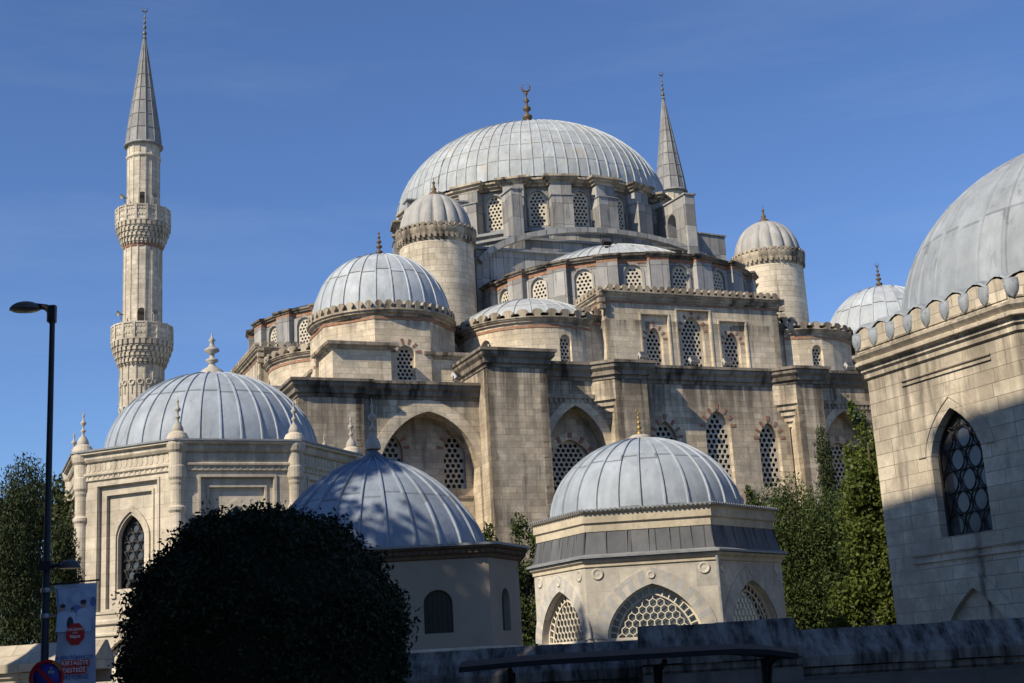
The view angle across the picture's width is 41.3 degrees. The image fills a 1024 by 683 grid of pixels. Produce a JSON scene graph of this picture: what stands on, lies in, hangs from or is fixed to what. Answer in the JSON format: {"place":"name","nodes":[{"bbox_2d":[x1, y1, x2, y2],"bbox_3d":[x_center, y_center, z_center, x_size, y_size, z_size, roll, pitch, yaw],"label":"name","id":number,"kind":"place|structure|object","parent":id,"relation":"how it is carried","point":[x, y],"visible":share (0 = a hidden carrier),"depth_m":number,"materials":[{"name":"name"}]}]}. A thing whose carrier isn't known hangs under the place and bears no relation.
{"place":"outdoors","nodes":[
{"label":"outdoors","id":0,"kind":"place"},
{"bbox_2d":[96,681,118,682],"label":"wall","id":1,"kind":"structure","parent":0,"point":[108,682],"depth_m":28.58,"materials":[{"name":"beige stone"}]},
{"bbox_2d":[0,0,1023,643],"label":"sky","id":2,"kind":"structure","parent":0,"point":[294,133],"materials":[{"name":"blue"}]},
{"bbox_2d":[458,644,798,682],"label":"bus shelter","id":3,"kind":"object","parent":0,"point":[770,656],"visible":1,"depth_m":16.16,"materials":[{"name":"paint"}]},
{"label":"ground","id":4,"kind":"structure","parent":0,"visible":0},
{"bbox_2d":[0,452,52,645],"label":"tree","id":5,"kind":"object","parent":4,"relation":"on","point":[14,627],"visible":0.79,"depth_m":44.44,"materials":[{"name":"green plant"}]},
{"bbox_2d":[9,301,80,660],"bbox_3d":[-6.863,3.626,19.794,1.160,8.770,0.300,-3,-14,0],"label":"street lamp","id":6,"kind":"object","parent":4,"relation":"on","point":[46,565],"visible":1,"depth_m":20.10,"materials":[{"name":"black metal"}]},
{"bbox_2d":[29,659,63,682],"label":"no parking sign","id":7,"kind":"object","parent":6,"relation":"attached to","point":[47,671],"visible":1,"depth_m":18.73,"materials":[{"name":"blue metal"}]},
{"bbox_2d":[48,579,99,682],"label":"street banner","id":8,"kind":"object","parent":6,"relation":"attached to","point":[75,657],"visible":1,"depth_m":19.73,"materials":[{"name":"white fabric"}]},
{"bbox_2d":[0,639,114,682],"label":"garden wall","id":9,"kind":"structure","parent":4,"relation":"on","point":[18,663],"depth_m":29.63,"materials":[{"name":"beige stone"}]},
{"bbox_2d":[0,472,121,651],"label":"broadleaf tree","id":10,"kind":"object","parent":4,"relation":"on","point":[60,510],"visible":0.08,"depth_m":59.41,"materials":[{"name":"green plant"}]},
{"bbox_2d":[49,518,86,642],"bbox_3d":[-15.311,10.460,46.559,1.560,8.955,1.564,-3,-14,0],"label":"cypress tree","id":11,"kind":"object","parent":4,"relation":"on","point":[64,550],"visible":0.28,"depth_m":46.97,"materials":[{"name":"green plant"}]},
{"bbox_2d":[110,7,173,414],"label":"minaret","id":12,"kind":"object","parent":4,"relation":"on","point":[142,340],"visible":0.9,"depth_m":121.11,"materials":[{"name":"stone"}]},
{"bbox_2d":[137,307,145,320],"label":"doorway","id":13,"kind":"structure","parent":12,"relation":"in","point":[140,312],"depth_m":119.63,"materials":[{"name":"grey stone"}]},
{"bbox_2d":[138,191,146,202],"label":"doorway","id":14,"kind":"structure","parent":12,"relation":"in","point":[141,197],"depth_m":122.40,"materials":[{"name":"grey stone"}]},
{"bbox_2d":[62,333,362,680],"bbox_3d":[-13.129,8.567,59.679,12.400,18.500,12.400,2,-15,-22],"label":"octagonal tomb","id":15,"kind":"object","parent":4,"relation":"on","point":[171,453],"visible":0.44,"depth_m":55.27,"materials":[{"name":"stone"}]},
{"bbox_2d":[121,516,143,588],"bbox_3d":[-15.148,8.454,54.718,1.400,3.030,0.110,-9,-15,22],"label":"window","id":16,"kind":"structure","parent":15,"relation":"in","point":[132,554],"depth_m":54.81,"materials":[{"name":"glass"}]},
{"bbox_2d":[108,498,421,682],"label":"round bush","id":17,"kind":"object","parent":4,"relation":"on","point":[269,594],"visible":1,"depth_m":20.18,"materials":[{"name":"green plant"}]},
{"bbox_2d":[288,397,529,652],"bbox_3d":[-4.388,7.075,39.933,9.584,11.000,9.344,-2,-14,-4],"label":"domed tomb","id":18,"kind":"object","parent":4,"relation":"on","point":[454,573],"visible":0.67,"depth_m":37.00,"materials":[{"name":"grey metal"}]},
{"bbox_2d":[424,590,453,633],"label":"window","id":19,"kind":"structure","parent":18,"relation":"in","point":[438,607],"depth_m":35.84,"materials":[{"name":"black glass"}]},
{"bbox_2d":[502,592,504,629],"bbox_3d":[-0.357,7.246,36.729,0.287,1.120,0.503,-2,-14,-4],"label":"window","id":20,"kind":"structure","parent":18,"relation":"in","point":[502,592],"depth_m":36.82,"materials":[{"name":"black glass"}]},
{"bbox_2d":[482,507,537,645],"bbox_3d":[0.588,12.365,60.688,5.492,10.065,4.491,2,-15,-22],"label":"cedar tree","id":21,"kind":"object","parent":4,"relation":"on","point":[526,583],"visible":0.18,"depth_m":61.04,"materials":[{"name":"green plant"}]},
{"bbox_2d":[230,84,904,629],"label":"mosque","id":22,"kind":"structure","parent":4,"relation":"on","point":[518,296],"depth_m":83.83,"materials":[{"name":"stone"}]},
{"bbox_2d":[271,327,276,346],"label":"window","id":23,"kind":"structure","parent":22,"relation":"in","point":[273,333],"depth_m":96.71,"materials":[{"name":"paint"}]},
{"bbox_2d":[298,318,310,343],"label":"window","id":24,"kind":"structure","parent":22,"relation":"in","point":[304,336],"depth_m":94.70,"materials":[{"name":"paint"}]},
{"bbox_2d":[382,436,400,461],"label":"window","id":25,"kind":"structure","parent":22,"relation":"in","point":[392,450],"depth_m":76.11,"materials":[{"name":"paint"}]},
{"bbox_2d":[397,346,413,379],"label":"window","id":26,"kind":"structure","parent":22,"relation":"in","point":[405,359],"depth_m":78.74,"materials":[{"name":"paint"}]},
{"bbox_2d":[443,435,464,488],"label":"window","id":27,"kind":"structure","parent":22,"relation":"in","point":[453,451],"depth_m":77.26,"materials":[{"name":"paint"}]},
{"bbox_2d":[451,372,461,381],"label":"floodlight","id":28,"kind":"object","parent":22,"relation":"attached to","point":[457,376],"visible":1,"depth_m":76.32,"materials":[{"name":"paint"}]},
{"bbox_2d":[486,197,502,230],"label":"window","id":29,"kind":"structure","parent":22,"relation":"in","point":[494,216],"depth_m":100.15,"materials":[{"name":"paint"}]},
{"bbox_2d":[501,289,508,302],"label":"window","id":30,"kind":"structure","parent":22,"relation":"in","point":[505,297],"depth_m":90.66,"materials":[{"name":"paint"}]},
{"bbox_2d":[528,192,547,225],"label":"window","id":31,"kind":"structure","parent":22,"relation":"in","point":[537,204],"depth_m":99.68,"materials":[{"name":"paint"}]},
{"bbox_2d":[532,278,546,298],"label":"window","id":32,"kind":"structure","parent":22,"relation":"in","point":[539,286],"depth_m":88.38,"materials":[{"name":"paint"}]},
{"bbox_2d":[560,335,569,360],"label":"window","id":33,"kind":"structure","parent":22,"relation":"in","point":[564,342],"depth_m":81.94,"materials":[{"name":"paint"}]},
{"bbox_2d":[552,440,586,494],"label":"window","id":34,"kind":"structure","parent":22,"relation":"in","point":[566,455],"depth_m":79.38,"materials":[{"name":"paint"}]},
{"bbox_2d":[573,192,589,225],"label":"window","id":35,"kind":"structure","parent":22,"relation":"in","point":[580,201],"depth_m":100.22,"materials":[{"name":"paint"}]},
{"bbox_2d":[575,270,592,298],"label":"window","id":36,"kind":"structure","parent":22,"relation":"in","point":[583,279],"depth_m":86.99,"materials":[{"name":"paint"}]},
{"bbox_2d":[602,238,611,247],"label":"floodlight","id":37,"kind":"object","parent":22,"relation":"attached to","point":[607,242],"visible":1,"depth_m":86.11,"materials":[{"name":"metal"}]},
{"bbox_2d":[617,198,624,229],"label":"window","id":38,"kind":"structure","parent":22,"relation":"in","point":[620,205],"depth_m":101.85,"materials":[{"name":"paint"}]},
{"bbox_2d":[624,265,642,290],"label":"window","id":39,"kind":"structure","parent":22,"relation":"in","point":[632,274],"depth_m":86.67,"materials":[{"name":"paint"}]},
{"bbox_2d":[637,351,648,359],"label":"floodlight","id":40,"kind":"object","parent":22,"relation":"attached to","point":[643,355],"visible":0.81,"depth_m":80.25,"materials":[{"name":"paint"}]},
{"bbox_2d":[646,329,662,364],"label":"window","id":41,"kind":"structure","parent":22,"relation":"in","point":[654,352],"depth_m":84.56,"materials":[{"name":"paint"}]},
{"bbox_2d":[656,423,674,439],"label":"window","id":42,"kind":"structure","parent":22,"relation":"in","point":[663,431],"depth_m":81.16,"materials":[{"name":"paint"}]},
{"bbox_2d":[672,266,688,293],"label":"window","id":43,"kind":"structure","parent":22,"relation":"in","point":[680,277],"depth_m":87.35,"materials":[{"name":"paint"}]},
{"bbox_2d":[682,317,703,365],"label":"window","id":44,"kind":"structure","parent":22,"relation":"in","point":[691,333],"depth_m":85.68,"materials":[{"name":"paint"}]},
{"bbox_2d":[688,357,698,365],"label":"floodlight","id":45,"kind":"object","parent":22,"relation":"attached to","point":[694,360],"visible":1,"depth_m":82.41,"materials":[{"name":"paint"}]},
{"bbox_2d":[713,271,723,295],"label":"window","id":46,"kind":"structure","parent":22,"relation":"in","point":[718,280],"depth_m":89.05,"materials":[{"name":"paint"}]},
{"bbox_2d":[706,412,732,479],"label":"window","id":47,"kind":"structure","parent":22,"relation":"in","point":[718,447],"depth_m":82.40,"materials":[{"name":"paint"}]},
{"bbox_2d":[722,358,732,366],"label":"floodlight","id":48,"kind":"object","parent":22,"relation":"attached to","point":[727,362],"visible":1,"depth_m":83.29,"materials":[{"name":"paint"}]},
{"bbox_2d":[725,334,739,366],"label":"window","id":49,"kind":"structure","parent":22,"relation":"in","point":[731,348],"depth_m":86.65,"materials":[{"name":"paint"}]},
{"bbox_2d":[759,424,781,486],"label":"window","id":50,"kind":"structure","parent":22,"relation":"in","point":[770,463],"depth_m":83.49,"materials":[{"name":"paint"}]},
{"bbox_2d":[812,346,821,365],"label":"window","id":51,"kind":"structure","parent":22,"relation":"in","point":[817,361],"depth_m":88.68,"materials":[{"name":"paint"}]},
{"bbox_2d":[829,443,846,497],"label":"window","id":52,"kind":"structure","parent":22,"relation":"in","point":[837,449],"depth_m":86.44,"materials":[{"name":"paint"}]},
{"bbox_2d":[844,362,854,370],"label":"floodlight","id":53,"kind":"object","parent":22,"relation":"attached to","point":[849,365],"visible":0.98,"depth_m":86.53,"materials":[{"name":"paint"}]},
{"bbox_2d":[526,409,787,644],"bbox_3d":[5.295,8.361,49.523,9.531,12.097,7.810,-3,-14,0],"label":"marble tomb","id":54,"kind":"object","parent":4,"relation":"on","point":[633,532],"visible":0.88,"depth_m":46.88,"materials":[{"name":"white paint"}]},
{"bbox_2d":[657,72,687,198],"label":"minaret","id":55,"kind":"object","parent":4,"relation":"on","point":[670,174],"visible":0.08,"depth_m":145.50,"materials":[{"name":"metal"}]},
{"bbox_2d":[398,617,1023,682],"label":"precinct wall","id":56,"kind":"structure","parent":4,"relation":"on","point":[978,651],"depth_m":25.16,"materials":[{"name":"stone"}]},
{"bbox_2d":[637,618,804,682],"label":"gate wall","id":57,"kind":"structure","parent":4,"relation":"on","point":[780,632],"depth_m":23.84,"materials":[{"name":"stone"}]},
{"bbox_2d":[744,484,763,505],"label":"young cedar","id":58,"kind":"object","parent":4,"relation":"on","point":[750,493],"visible":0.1,"depth_m":68.83,"materials":[{"name":"green plant"}]},
{"bbox_2d":[754,468,876,629],"bbox_3d":[12.761,10.733,58.208,6.364,10.860,4.440,-3,-14,0],"label":"cedar tree","id":59,"kind":"object","parent":4,"relation":"on","point":[799,539],"visible":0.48,"depth_m":57.69,"materials":[{"name":"green plant"}]},
{"bbox_2d":[812,424,839,541],"bbox_3d":[14.954,10.298,62.618,1.246,13.370,1.297,-3,-14,0],"label":"cypress tree","id":60,"kind":"object","parent":4,"relation":"on","point":[825,457],"visible":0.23,"depth_m":63.54,"materials":[{"name":"green plant"}]},
{"bbox_2d":[819,394,896,627],"bbox_3d":[14.600,8.539,54.611,5.037,13.087,4.244,-3,-14,0],"label":"leafy tree","id":61,"kind":"object","parent":4,"relation":"on","point":[863,514],"visible":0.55,"depth_m":53.87,"materials":[{"name":"green plant"}]},
{"bbox_2d":[852,153,1023,624],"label":"tomb","id":62,"kind":"object","parent":4,"relation":"on","point":[938,359],"visible":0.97,"depth_m":37.57,"materials":[{"name":"stone"}]},
{"bbox_2d":[938,411,992,536],"bbox_3d":[12.365,3.498,36.982,0.110,3.550,2.050,3,-15,-25],"label":"window","id":63,"kind":"structure","parent":62,"relation":"in","point":[961,462],"depth_m":37.14,"materials":[{"name":"glass"}]}
]}

